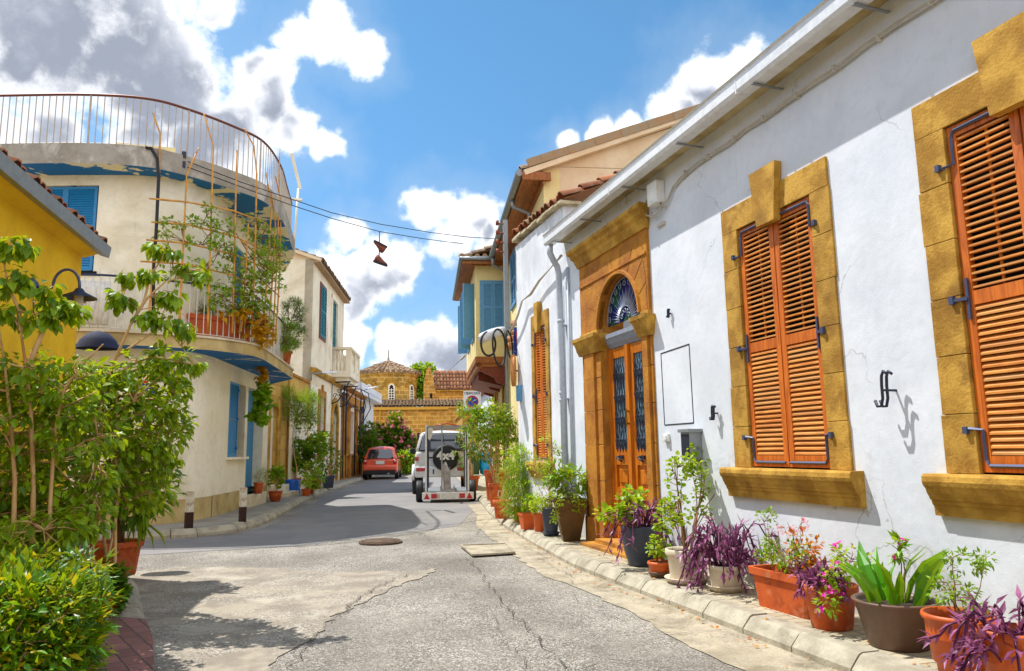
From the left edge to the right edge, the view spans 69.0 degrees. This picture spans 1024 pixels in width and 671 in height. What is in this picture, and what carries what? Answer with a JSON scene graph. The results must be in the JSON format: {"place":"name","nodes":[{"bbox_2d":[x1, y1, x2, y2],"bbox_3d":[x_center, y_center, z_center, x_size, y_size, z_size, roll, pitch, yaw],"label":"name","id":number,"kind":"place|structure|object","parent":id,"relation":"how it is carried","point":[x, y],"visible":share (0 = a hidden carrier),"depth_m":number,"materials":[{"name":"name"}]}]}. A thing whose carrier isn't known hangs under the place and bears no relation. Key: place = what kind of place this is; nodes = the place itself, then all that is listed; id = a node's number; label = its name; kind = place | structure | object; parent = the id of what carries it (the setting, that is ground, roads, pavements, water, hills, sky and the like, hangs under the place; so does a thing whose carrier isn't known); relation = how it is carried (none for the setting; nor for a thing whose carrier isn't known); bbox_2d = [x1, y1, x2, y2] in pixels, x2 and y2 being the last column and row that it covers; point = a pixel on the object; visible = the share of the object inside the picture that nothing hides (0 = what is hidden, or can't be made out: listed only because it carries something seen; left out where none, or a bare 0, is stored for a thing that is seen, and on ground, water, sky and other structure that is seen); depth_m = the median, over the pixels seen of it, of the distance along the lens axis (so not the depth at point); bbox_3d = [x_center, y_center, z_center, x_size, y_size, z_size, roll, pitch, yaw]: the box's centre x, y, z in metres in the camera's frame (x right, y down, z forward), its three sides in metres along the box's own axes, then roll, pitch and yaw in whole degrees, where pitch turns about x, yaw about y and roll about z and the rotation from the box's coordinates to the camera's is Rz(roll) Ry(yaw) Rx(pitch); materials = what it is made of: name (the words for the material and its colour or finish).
{"place":"outdoors","nodes":[
{"label":"outdoors","id":0,"kind":"place"},
{"bbox_2d":[105,475,362,530],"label":"pavement","id":1,"kind":"structure","parent":0,"point":[233,516],"depth_m":13.90,"materials":[{"name":"concrete"}]},
{"bbox_2d":[184,491,194,528],"bbox_3d":[-5.074,2.742,11.712,0.110,0.569,0.110,6,-11,-37],"label":"bollard","id":2,"kind":"object","parent":1,"relation":"on","point":[189,511],"visible":1,"depth_m":11.67,"materials":[{"name":"white paint"}]},
{"bbox_2d":[266,461,288,501],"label":"potted plant","id":3,"kind":"object","parent":1,"relation":"on","point":[276,475],"visible":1,"depth_m":17.93,"materials":[{"name":"green plant"}]},
{"bbox_2d":[280,382,328,492],"bbox_3d":[-6.205,2.899,21.548,1.826,3.280,1.322,2,-9,-17],"label":"potted tree","id":4,"kind":"object","parent":1,"relation":"on","point":[294,484],"visible":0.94,"depth_m":21.54,"materials":[{"name":"green plant"}]},
{"bbox_2d":[292,418,320,481],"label":"potted plant","id":5,"kind":"object","parent":1,"relation":"on","point":[301,441],"visible":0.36,"depth_m":22.91,"materials":[{"name":"green plant"}]},
{"bbox_2d":[307,469,327,493],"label":"potted plant","id":6,"kind":"object","parent":1,"relation":"on","point":[317,488],"visible":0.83,"depth_m":20.78,"materials":[{"name":"green plant"}]},
{"bbox_2d":[357,420,384,466],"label":"dark shrub","id":7,"kind":"object","parent":1,"relation":"on","point":[370,439],"visible":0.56,"depth_m":37.02,"materials":[{"name":"green plant"}]},
{"bbox_2d":[0,0,822,370],"label":"sky","id":8,"kind":"structure","parent":0,"point":[423,115],"materials":[{"name":"blue"}]},
{"bbox_2d":[360,350,473,434],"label":"church","id":9,"kind":"structure","parent":0,"point":[395,383],"depth_m":59.34,"materials":[{"name":"stone"}]},
{"bbox_2d":[79,473,767,670],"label":"road","id":10,"kind":"structure","parent":0,"point":[383,634],"depth_m":5.63,"materials":[{"name":"asphalt"}]},
{"bbox_2d":[0,147,110,569],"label":"yellow house","id":11,"kind":"structure","parent":10,"relation":"on","point":[54,227],"depth_m":7.39,"materials":[{"name":"paint"}]},
{"bbox_2d":[30,268,97,316],"bbox_3d":[-4.440,-0.429,7.393,0.591,0.489,0.330,1,-9,-12],"label":"wall lamp","id":12,"kind":"object","parent":11,"relation":"attached to","point":[79,295],"visible":0.71,"depth_m":7.39,"materials":[{"name":"grey metal"}]},
{"bbox_2d":[75,331,118,350],"bbox_3d":[-4.941,0.049,8.893,0.490,0.220,0.374,2,-9,-17],"label":"awning","id":13,"kind":"object","parent":11,"relation":"attached to","point":[95,340],"visible":0.95,"depth_m":8.79,"materials":[{"name":"blue fabric"}]},
{"bbox_2d":[119,577,144,618],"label":"kerb","id":14,"kind":"structure","parent":10,"relation":"on","point":[134,609],"depth_m":5.80,"materials":[{"name":"concrete"}]},
{"bbox_2d":[0,93,301,529],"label":"corner building","id":15,"kind":"structure","parent":10,"relation":"on","point":[107,190],"depth_m":13.27,"materials":[{"name":"beige paint"}]},
{"bbox_2d":[81,193,98,273],"bbox_3d":[-7.796,-1.819,12.989,1.266,1.610,0.190,-1,-9,-1],"label":"window","id":16,"kind":"structure","parent":15,"relation":"in","point":[90,272],"depth_m":12.79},
{"bbox_2d":[80,280,110,324],"bbox_3d":[-6.863,-0.537,12.187,0.537,0.734,0.150,2,-9,-17],"label":"hanging cloth","id":17,"kind":"object","parent":15,"relation":"hanging from","point":[100,316],"visible":0.58,"depth_m":12.16,"materials":[{"name":"fabric"}]},
{"bbox_2d":[140,113,280,345],"bbox_3d":[-5.228,-2.036,14.119,0.813,4.235,3.634,-4,-9,22],"label":"bamboo trellis","id":18,"kind":"object","parent":15,"relation":"attached to","point":[153,262],"visible":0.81,"depth_m":13.40,"materials":[{"name":"wood"}]},
{"bbox_2d":[151,201,292,427],"bbox_3d":[-5.097,-0.334,14.078,1.447,4.014,3.775,-2,-9,10],"label":"climbing vine","id":19,"kind":"object","parent":18,"relation":"hanging from","point":[261,332],"visible":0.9,"depth_m":13.77,"materials":[{"name":"green plant"}]},
{"bbox_2d":[186,299,250,341],"bbox_3d":[-5.405,-0.282,13.665,1.222,0.762,0.491,7,-12,-41],"label":"planter box","id":20,"kind":"object","parent":15,"relation":"on","point":[192,319],"visible":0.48,"depth_m":13.49,"materials":[{"name":"orange plastic"}]},
{"bbox_2d":[245,391,253,491],"bbox_3d":[-6.014,2.414,17.038,0.260,2.340,1.472,0,-9,-5],"label":"door","id":21,"kind":"structure","parent":15,"relation":"in","point":[250,425],"depth_m":17.42,"materials":[{"name":"blue paint"}]},
{"bbox_2d":[248,465,272,493],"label":"potted plant","id":22,"kind":"object","parent":15,"relation":"on","point":[258,486],"visible":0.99,"depth_m":16.63,"materials":[{"name":"green plant"}]},
{"bbox_2d":[277,295,309,363],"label":"potted plant","id":23,"kind":"object","parent":15,"relation":"on","point":[289,347],"visible":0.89,"depth_m":17.23,"materials":[{"name":"green plant"}]},
{"bbox_2d":[188,167,462,243],"bbox_3d":[-3.397,-2.614,16.199,0.277,0.495,7.694,-7,-11,35],"label":"overhead wire","id":24,"kind":"object","parent":15,"relation":"attached to","point":[317,213],"visible":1,"depth_m":15.24,"materials":[{"name":"black rubber"}]},
{"bbox_2d":[373,231,387,266],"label":"shoes","id":25,"kind":"object","parent":24,"relation":"hanging from","point":[378,259],"visible":1,"depth_m":16.51,"materials":[{"name":"brown leather"}]},
{"bbox_2d":[187,161,493,238],"bbox_3d":[-3.108,-2.719,16.353,0.186,0.485,8.280,-8,-11,40],"label":"overhead wire","id":26,"kind":"object","parent":15,"relation":"attached to","point":[331,212],"visible":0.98,"depth_m":15.62,"materials":[{"name":"black rubber"}]},
{"bbox_2d":[129,571,202,670],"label":"gutter strip","id":27,"kind":"object","parent":10,"relation":"on","point":[167,610],"visible":0.71,"depth_m":5.60,"materials":[{"name":"concrete"}]},
{"bbox_2d":[95,475,374,540],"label":"kerb","id":28,"kind":"structure","parent":10,"relation":"on","point":[268,516],"depth_m":12.37,"materials":[{"name":"concrete"}]},
{"bbox_2d":[238,487,246,521],"bbox_3d":[-4.582,2.881,12.680,0.100,0.574,0.100,6,-11,-37],"label":"bollard","id":29,"kind":"object","parent":28,"relation":"on","point":[242,504],"visible":0.99,"depth_m":12.64,"materials":[{"name":"white paint"}]},
{"bbox_2d":[298,473,314,495],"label":"potted plant","id":30,"kind":"object","parent":28,"relation":"on","point":[306,491],"visible":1,"depth_m":20.12,"materials":[{"name":"green plant"}]},
{"bbox_2d":[298,460,322,493],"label":"potted plant","id":31,"kind":"object","parent":28,"relation":"on","point":[314,468],"visible":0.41,"depth_m":21.11,"materials":[{"name":"green plant"}]},
{"bbox_2d":[292,431,330,490],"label":"potted plant","id":32,"kind":"object","parent":28,"relation":"on","point":[318,439],"visible":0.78,"depth_m":22.85,"materials":[{"name":"green plant"}]},
{"bbox_2d":[313,430,343,487],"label":"potted plant","id":33,"kind":"object","parent":28,"relation":"on","point":[329,481],"visible":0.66,"depth_m":24.55,"materials":[{"name":"green plant"}]},
{"bbox_2d":[61,477,475,556],"bbox_3d":[-4.157,4.649,21.587,10.211,0.001,29.545,-3,-9,12],"label":"road patch","id":34,"kind":"object","parent":10,"relation":"on","point":[382,506],"visible":0.71,"depth_m":13.79,"materials":[{"name":"asphalt"}]},
{"bbox_2d":[410,430,472,493],"bbox_3d":[-2.221,3.980,23.662,2.040,1.938,4.011,0,-9,-6],"label":"parked car","id":35,"kind":"object","parent":34,"relation":"on","point":[450,447],"visible":0.51,"depth_m":21.94,"materials":[{"name":"white paint"}]},
{"bbox_2d":[416,423,475,501],"bbox_3d":[-1.789,3.380,20.087,1.498,1.986,3.451,0,-9,-6],"label":"trailer","id":36,"kind":"object","parent":34,"relation":"on","point":[445,490],"visible":0.95,"depth_m":18.52,"materials":[{"name":"grey paint"}]},
{"bbox_2d":[264,373,310,497],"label":"stone house","id":37,"kind":"structure","parent":10,"relation":"on","point":[279,446],"depth_m":21.36,"materials":[{"name":"stone"}]},
{"bbox_2d":[269,407,273,482],"bbox_3d":[-6.646,2.977,20.269,0.060,2.089,0.859,0,-9,-4],"label":"door","id":38,"kind":"structure","parent":37,"relation":"in","point":[272,410],"depth_m":20.56,"materials":[{"name":"wood"}]},
{"bbox_2d":[149,566,435,670],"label":"road patch","id":39,"kind":"object","parent":10,"relation":"on","point":[237,627],"visible":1,"depth_m":6.26,"materials":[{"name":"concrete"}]},
{"bbox_2d":[272,248,367,486],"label":"house","id":40,"kind":"structure","parent":10,"relation":"on","point":[312,282],"depth_m":28.90,"materials":[{"name":"paint"}]},
{"bbox_2d":[319,281,326,342],"bbox_3d":[-7.080,-0.856,27.900,0.031,2.100,1.350,0,-9,-4],"label":"window frame","id":41,"kind":"structure","parent":40,"relation":"in","point":[320,337],"depth_m":27.30,"materials":[{"name":"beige wood"}]},
{"bbox_2d":[333,303,335,346],"bbox_3d":[-7.356,0.091,30.738,0.046,2.900,0.617,0,-9,-4],"label":"balcony door","id":42,"kind":"structure","parent":40,"relation":"in","point":[334,319],"depth_m":30.96,"materials":[{"name":"teal paint"}]},
{"bbox_2d":[356,389,370,455],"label":"cable loops","id":43,"kind":"object","parent":40,"relation":"attached to","point":[362,410],"visible":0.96,"depth_m":33.85,"materials":[{"name":"metal"}]},
{"bbox_2d":[342,382,381,440],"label":"white house","id":44,"kind":"structure","parent":10,"relation":"on","point":[375,396],"depth_m":44.17,"materials":[{"name":"paint"}]},
{"bbox_2d":[359,538,401,544],"bbox_3d":[-1.831,2.863,10.370,0.600,0.030,0.600,2,-9,-17],"label":"manhole cover","id":45,"kind":"object","parent":10,"relation":"on","point":[377,541],"visible":1,"depth_m":10.23,"materials":[{"name":"metal"}]},
{"bbox_2d":[363,446,403,478],"bbox_3d":[-6.271,6.159,36.214,2.000,1.540,3.796,0,-9,-6],"label":"parked car","id":46,"kind":"object","parent":10,"relation":"on","point":[381,460],"visible":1,"depth_m":34.53,"materials":[{"name":"red paint"}]},
{"bbox_2d":[364,409,416,461],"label":"oleander bush","id":47,"kind":"object","parent":10,"relation":"on","point":[395,433],"visible":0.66,"depth_m":43.07,"materials":[{"name":"green plant"}]},
{"bbox_2d":[398,448,417,474],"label":"green bush","id":48,"kind":"object","parent":10,"relation":"on","point":[408,456],"visible":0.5,"depth_m":41.31,"materials":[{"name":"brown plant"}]},
{"bbox_2d":[454,412,477,453],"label":"ochre house","id":49,"kind":"structure","parent":10,"relation":"on","point":[460,420],"depth_m":43.90,"materials":[{"name":"stone"}]},
{"bbox_2d":[268,517,698,668],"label":"road cracks","id":50,"kind":"object","parent":10,"relation":"on","point":[469,608],"visible":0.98,"depth_m":5.72,"materials":[{"name":"asphalt"}]},
{"bbox_2d":[478,392,492,464],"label":"white house","id":51,"kind":"structure","parent":10,"relation":"on","point":[484,398],"depth_m":38.07,"materials":[{"name":"paint"}]},
{"bbox_2d":[460,543,514,555],"bbox_3d":[-0.289,2.673,9.318,0.622,0.024,0.979,1,-9,-10],"label":"access cover","id":52,"kind":"object","parent":10,"relation":"on","point":[487,549],"visible":1,"depth_m":9.31,"materials":[{"name":"concrete"}]},
{"bbox_2d":[496,441,531,523],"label":"potted plant","id":53,"kind":"object","parent":10,"relation":"on","point":[515,510],"visible":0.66,"depth_m":11.82,"materials":[{"name":"green plant"}]},
{"bbox_2d":[452,104,698,498],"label":"oriel house","id":54,"kind":"structure","parent":10,"relation":"on","point":[539,181],"depth_m":17.52,"materials":[{"name":"yellow paint"}]},
{"bbox_2d":[510,247,516,310],"bbox_3d":[0.027,-1.365,18.089,0.040,1.360,1.060,0,-9,-7],"label":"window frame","id":55,"kind":"structure","parent":54,"relation":"in","point":[514,250],"depth_m":17.87,"materials":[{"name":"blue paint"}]},
{"bbox_2d":[468,504,836,670],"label":"road patch","id":56,"kind":"object","parent":10,"relation":"on","point":[722,643],"visible":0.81,"depth_m":5.49,"materials":[{"name":"concrete"}]},
{"bbox_2d":[504,529,927,669],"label":"fallen leaves","id":57,"kind":"object","parent":56,"relation":"on","point":[717,627],"visible":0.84,"depth_m":5.67,"materials":[{"name":"orange plant"}]},
{"bbox_2d":[456,477,937,670],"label":"kerb","id":58,"kind":"structure","parent":10,"relation":"on","point":[834,652],"depth_m":5.19,"materials":[{"name":"concrete"}]},
{"bbox_2d":[453,427,483,489],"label":"potted plant","id":59,"kind":"object","parent":58,"relation":"on","point":[472,477],"visible":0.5,"depth_m":21.69,"materials":[{"name":"green plant"}]},
{"bbox_2d":[493,442,518,518],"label":"potted plant","id":60,"kind":"object","parent":58,"relation":"on","point":[497,509],"visible":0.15,"depth_m":12.54,"materials":[{"name":"green plant"}]},
{"bbox_2d":[518,492,536,529],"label":"potted plant","id":61,"kind":"object","parent":58,"relation":"on","point":[526,519],"visible":0.84,"depth_m":10.74,"materials":[{"name":"green plant"}]},
{"bbox_2d":[512,0,1023,622],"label":"white house","id":62,"kind":"structure","parent":10,"relation":"on","point":[806,228],"depth_m":5.44,"materials":[{"name":"paint"}]},
{"bbox_2d":[510,355,517,386],"bbox_3d":[0.055,0.592,12.608,0.120,0.540,0.540,-2,-9,5],"label":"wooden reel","id":63,"kind":"object","parent":62,"relation":"attached to","point":[513,370],"visible":0.97,"depth_m":12.42,"materials":[{"name":"brown wood"}]},
{"bbox_2d":[513,327,516,355],"bbox_3d":[0.066,0.101,12.656,0.100,0.500,0.058,2,-9,-17],"label":"flag","id":64,"kind":"object","parent":62,"relation":"attached to","point":[515,341],"visible":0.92,"depth_m":12.66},
{"bbox_2d":[516,385,521,400],"bbox_3d":[0.122,0.954,12.320,0.070,0.260,0.150,2,-9,-17],"label":"wall sign","id":65,"kind":"object","parent":62,"relation":"attached to","point":[518,392],"visible":1,"depth_m":12.26,"materials":[{"name":"blue paint"}]},
{"bbox_2d":[509,254,562,332],"bbox_3d":[0.329,-0.584,11.598,0.038,0.736,2.562,2,-9,-17],"label":"cable bundle","id":66,"kind":"object","parent":62,"relation":"attached to","point":[532,291],"visible":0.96,"depth_m":11.69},
{"bbox_2d":[505,330,513,358],"bbox_3d":[-0.043,0.162,12.664,0.102,0.530,0.240,-9,-12,42],"label":"bicycle tyre","id":67,"kind":"object","parent":66,"relation":"hanging from","point":[506,331],"visible":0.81,"depth_m":12.63,"materials":[{"name":"black rubber"}]},
{"bbox_2d":[525,301,554,478],"bbox_3d":[0.448,0.812,11.337,0.240,2.670,1.000,2,-9,-17],"label":"window","id":68,"kind":"structure","parent":62,"relation":"in","point":[540,336],"depth_m":11.38,"materials":[{"name":"wood"}]},
{"bbox_2d":[605,276,648,538],"bbox_3d":[1.409,0.802,8.608,0.250,3.090,1.120,2,-9,-17],"label":"door","id":69,"kind":"structure","parent":62,"relation":"in","point":[624,353],"depth_m":8.72,"materials":[{"name":"brown wood"}]},
{"bbox_2d":[709,405,717,419],"bbox_3d":[1.821,0.695,6.716,0.069,0.138,0.078,2,-9,-17],"label":"wall hook","id":70,"kind":"object","parent":62,"relation":"attached to","point":[713,412],"depth_m":6.70,"materials":[{"name":"metal"}]},
{"bbox_2d":[719,156,866,507],"bbox_3d":[2.122,-0.048,5.920,0.240,2.670,1.570,2,-9,-17],"label":"window","id":71,"kind":"structure","parent":62,"relation":"in","point":[784,326],"depth_m":5.84,"materials":[{"name":"wood"}]},
{"bbox_2d":[874,370,896,407],"bbox_3d":[2.400,0.340,4.763,0.118,0.237,0.130,2,-9,-17],"label":"wall hook","id":72,"kind":"object","parent":62,"relation":"attached to","point":[886,389],"depth_m":4.74,"materials":[{"name":"metal"}]},
{"bbox_2d":[911,11,1023,523],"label":"window","id":73,"kind":"structure","parent":62,"relation":"in","point":[971,171],"depth_m":4.22,"materials":[{"name":"wood"}]},
{"bbox_2d":[917,585,1023,670],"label":"potted plant","id":74,"kind":"object","parent":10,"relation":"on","point":[999,646],"visible":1,"depth_m":3.23,"materials":[{"name":"purple plant"}]},
{"bbox_2d":[496,219,508,332],"bbox_3d":[-0.173,-1.043,12.969,0.219,2.020,0.075,3,-9,-21],"label":"utility pole","id":75,"kind":"object","parent":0,"point":[505,272],"visible":0.98,"depth_m":12.99,"materials":[{"name":"grey metal"}]},
{"bbox_2d":[478,327,513,343],"bbox_3d":[-0.241,-0.001,12.738,0.774,0.342,0.170,4,-10,-30],"label":"street lamp","id":76,"kind":"object","parent":75,"relation":"attached to","point":[487,336],"visible":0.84,"depth_m":12.60,"materials":[{"name":"white paint"}]},
{"bbox_2d":[480,331,496,356],"bbox_3d":[-0.400,0.141,12.558,0.336,0.443,0.071,5,-11,-36],"label":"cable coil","id":77,"kind":"object","parent":76,"relation":"hanging from","point":[481,347],"visible":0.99,"depth_m":12.49,"materials":[{"name":"black rubber"}]},
{"bbox_2d":[492,328,505,366],"bbox_3d":[-0.218,0.205,12.604,0.313,0.671,0.080,5,-11,-34],"label":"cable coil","id":78,"kind":"object","parent":76,"relation":"hanging from","point":[500,330],"visible":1,"depth_m":12.59,"materials":[{"name":"black rubber"}]},
{"bbox_2d":[473,471,937,669],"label":"pavement","id":79,"kind":"structure","parent":0,"point":[856,634],"depth_m":5.41,"materials":[{"name":"concrete"}]},
{"bbox_2d":[463,391,480,439],"bbox_3d":[-1.874,4.609,35.316,0.835,3.961,0.102,0,-9,-3],"label":"road sign","id":80,"kind":"object","parent":79,"relation":"on","point":[475,395],"visible":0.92,"depth_m":35.53,"materials":[{"name":"metal"}]},
{"bbox_2d":[471,454,479,474],"bbox_3d":[-1.774,5.949,34.463,0.620,0.950,0.760,0,-9,-6],"label":"wheelie bin","id":81,"kind":"object","parent":79,"relation":"on","point":[476,466],"visible":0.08,"depth_m":34.15,"materials":[{"name":"green plastic"}]},
{"bbox_2d":[480,448,490,474],"bbox_3d":[-1.228,5.723,34.558,0.606,1.508,0.637,2,-9,-17],"label":"rubbish bag","id":82,"kind":"object","parent":79,"relation":"on","point":[484,466],"visible":0.21,"depth_m":34.27,"materials":[{"name":"plastic"}]},
{"bbox_2d":[455,396,518,506],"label":"potted plant","id":83,"kind":"object","parent":79,"relation":"on","point":[479,415],"visible":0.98,"depth_m":15.33,"materials":[{"name":"green plant"}]},
{"bbox_2d":[462,402,516,499],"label":"potted plant","id":84,"kind":"object","parent":79,"relation":"on","point":[487,474],"visible":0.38,"depth_m":17.26,"materials":[{"name":"green plant"}]},
{"bbox_2d":[528,496,543,531],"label":"potted plant","id":85,"kind":"object","parent":79,"relation":"on","point":[538,521],"visible":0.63,"depth_m":10.38,"materials":[{"name":"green plant"}]},
{"bbox_2d":[523,431,560,535],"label":"potted plant","id":86,"kind":"object","parent":79,"relation":"on","point":[551,529],"visible":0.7,"depth_m":9.97,"materials":[{"name":"green plant"}]},
{"bbox_2d":[535,457,587,541],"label":"potted plant","id":87,"kind":"object","parent":79,"relation":"on","point":[570,511],"visible":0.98,"depth_m":9.25,"materials":[{"name":"green plant"}]},
{"bbox_2d":[592,483,686,566],"bbox_3d":[1.240,1.856,7.325,0.978,0.790,0.843,2,-9,-17],"label":"potted plant","id":88,"kind":"object","parent":79,"relation":"on","point":[635,534],"visible":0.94,"depth_m":7.19,"materials":[{"name":"green plant"}]},
{"bbox_2d":[645,499,677,577],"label":"potted plant","id":89,"kind":"object","parent":79,"relation":"on","point":[658,568],"visible":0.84,"depth_m":6.67,"materials":[{"name":"green plant"}]},
{"bbox_2d":[656,442,714,585],"bbox_3d":[1.611,1.551,6.667,0.491,1.181,1.116,-8,-11,38],"label":"potted plant","id":90,"kind":"object","parent":79,"relation":"on","point":[675,564],"visible":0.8,"depth_m":6.53,"materials":[{"name":"green plant"}]},
{"bbox_2d":[670,512,777,593],"bbox_3d":[1.689,1.766,5.955,0.818,0.765,0.809,2,-9,-17],"label":"potted plant","id":91,"kind":"object","parent":79,"relation":"on","point":[726,576],"visible":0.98,"depth_m":5.89,"materials":[{"name":"purple plant"}]},
{"bbox_2d":[748,506,855,619],"bbox_3d":[1.976,1.558,5.178,0.428,0.702,0.735,2,-9,-19],"label":"potted plant","id":92,"kind":"object","parent":79,"relation":"on","point":[776,587],"visible":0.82,"depth_m":5.16,"materials":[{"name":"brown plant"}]},
{"bbox_2d":[788,540,871,631],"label":"potted plant","id":93,"kind":"object","parent":79,"relation":"on","point":[830,603],"visible":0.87,"depth_m":4.59,"materials":[{"name":"purple plant"}]},
{"bbox_2d":[838,529,949,652],"bbox_3d":[2.191,1.438,4.238,0.572,0.648,0.546,-7,-10,33],"label":"potted plant","id":94,"kind":"object","parent":79,"relation":"on","point":[891,619],"visible":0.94,"depth_m":4.18,"materials":[{"name":"green plant"}]},
{"bbox_2d":[920,546,999,670],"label":"potted plant","id":95,"kind":"object","parent":79,"relation":"on","point":[937,618],"visible":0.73,"depth_m":3.77,"materials":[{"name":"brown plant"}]},
{"label":"ground","id":96,"kind":"structure","parent":0,"visible":0},
{"bbox_2d":[409,361,437,399],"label":"palm tree","id":97,"kind":"object","parent":96,"relation":"on","point":[422,369],"visible":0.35,"depth_m":70.19,"materials":[{"name":"green plant"}]},
{"label":"pavement","id":98,"kind":"structure","parent":0,"visible":0},
{"bbox_2d":[0,510,39,569],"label":"potted plant","id":99,"kind":"object","parent":98,"relation":"on","point":[9,546],"visible":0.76,"depth_m":3.72,"materials":[{"name":"green plant"}]},
{"bbox_2d":[0,436,103,600],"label":"potted plant","id":100,"kind":"object","parent":98,"relation":"on","point":[72,472],"visible":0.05,"depth_m":5.06,"materials":[{"name":"green plant"}]},
{"bbox_2d":[0,533,130,670],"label":"potted plant","id":101,"kind":"object","parent":98,"relation":"on","point":[52,617],"visible":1,"depth_m":3.21,"materials":[{"name":"green plant"}]},
{"bbox_2d":[0,235,131,567],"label":"potted tree","id":102,"kind":"object","parent":98,"relation":"on","point":[51,516],"visible":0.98,"depth_m":4.66,"materials":[{"name":"green plant"}]},
{"bbox_2d":[88,617,153,670],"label":"brick paving","id":103,"kind":"structure","parent":98,"relation":"on","point":[132,641],"depth_m":4.55,"materials":[{"name":"brick"}]},
{"bbox_2d":[36,240,213,617],"bbox_3d":[-3.078,0.662,5.852,1.193,2.876,0.948,7,-12,-42],"label":"potted plant","id":104,"kind":"object","parent":98,"relation":"on","point":[155,459],"visible":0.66,"depth_m":5.84,"materials":[{"name":"green plant"}]},
{"bbox_2d":[66,385,187,575],"bbox_3d":[-3.860,1.385,7.442,1.239,1.954,0.982,2,-9,-17],"label":"potted plant","id":105,"kind":"object","parent":98,"relation":"on","point":[128,549],"visible":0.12,"depth_m":7.29,"materials":[{"name":"green plant"}]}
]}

